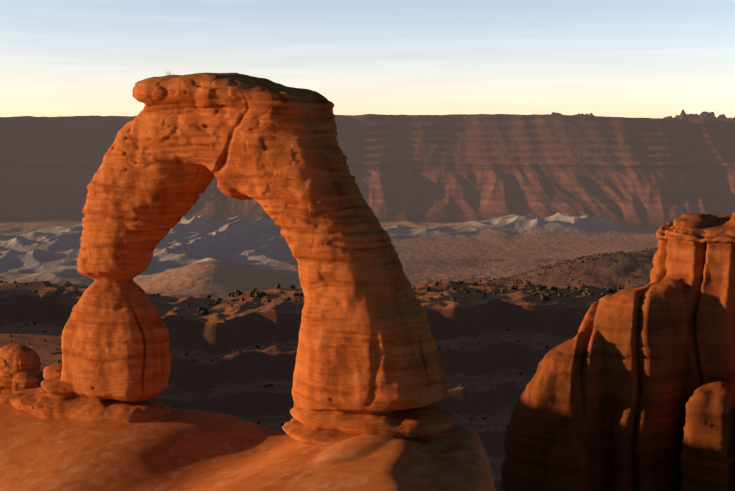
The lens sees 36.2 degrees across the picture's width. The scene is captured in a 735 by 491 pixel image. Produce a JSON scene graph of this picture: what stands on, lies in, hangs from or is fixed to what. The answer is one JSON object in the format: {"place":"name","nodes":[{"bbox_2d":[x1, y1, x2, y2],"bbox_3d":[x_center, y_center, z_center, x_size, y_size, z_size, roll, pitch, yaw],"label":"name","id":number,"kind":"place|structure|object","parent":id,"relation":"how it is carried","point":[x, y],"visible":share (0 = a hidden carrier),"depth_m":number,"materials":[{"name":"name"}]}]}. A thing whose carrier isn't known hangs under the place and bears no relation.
{"place":"outdoors","nodes":[
{"label":"outdoors","id":0,"kind":"place"},
{"bbox_2d":[0,404,495,490],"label":"foreground rock","id":1,"kind":"object","parent":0,"point":[190,450],"visible":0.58,"depth_m":47.57,"materials":[{"name":"orange stone"}]},
{"bbox_2d":[0,344,40,403],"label":"boulder","id":2,"kind":"object","parent":1,"relation":"on","point":[20,368],"visible":0.69,"depth_m":60.28,"materials":[{"name":"stone"}]},
{"bbox_2d":[10,73,456,447],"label":"natural rock arch","id":3,"kind":"structure","parent":1,"relation":"on","point":[368,359],"depth_m":47.66,"materials":[{"name":"stone"}]},
{"bbox_2d":[0,248,657,490],"bbox_3d":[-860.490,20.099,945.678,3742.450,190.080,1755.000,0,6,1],"label":"canyon terrain","id":4,"kind":"structure","parent":0,"point":[231,379],"depth_m":453.47,"materials":[{"name":"brown stone"}]},
{"bbox_2d":[0,246,657,427],"bbox_3d":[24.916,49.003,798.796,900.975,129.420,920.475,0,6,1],"label":"scrub bushes","id":5,"kind":"object","parent":4,"relation":"on","point":[300,301],"visible":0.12,"depth_m":506.47,"materials":[{"name":"green plant"}]},
{"bbox_2d":[198,280,623,320],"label":"desert shrubs","id":6,"kind":"object","parent":4,"relation":"on","point":[204,310],"visible":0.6,"depth_m":491.71,"materials":[{"name":"green plant"}]},
{"bbox_2d":[500,212,734,490],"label":"rock formation","id":7,"kind":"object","parent":4,"relation":"on","point":[630,390],"depth_m":93.83,"materials":[{"name":"stone"}]},
{"bbox_2d":[0,109,734,295],"bbox_3d":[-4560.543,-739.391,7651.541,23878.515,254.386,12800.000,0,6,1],"label":"valley terrain","id":8,"kind":"structure","parent":0,"point":[515,191],"depth_m":2588.63,"materials":[{"name":"brown stone"}]},
{"bbox_2d":[0,0,734,117],"label":"sky","id":9,"kind":"structure","parent":0,"point":[606,58],"materials":[{"name":"blue"}]}
]}

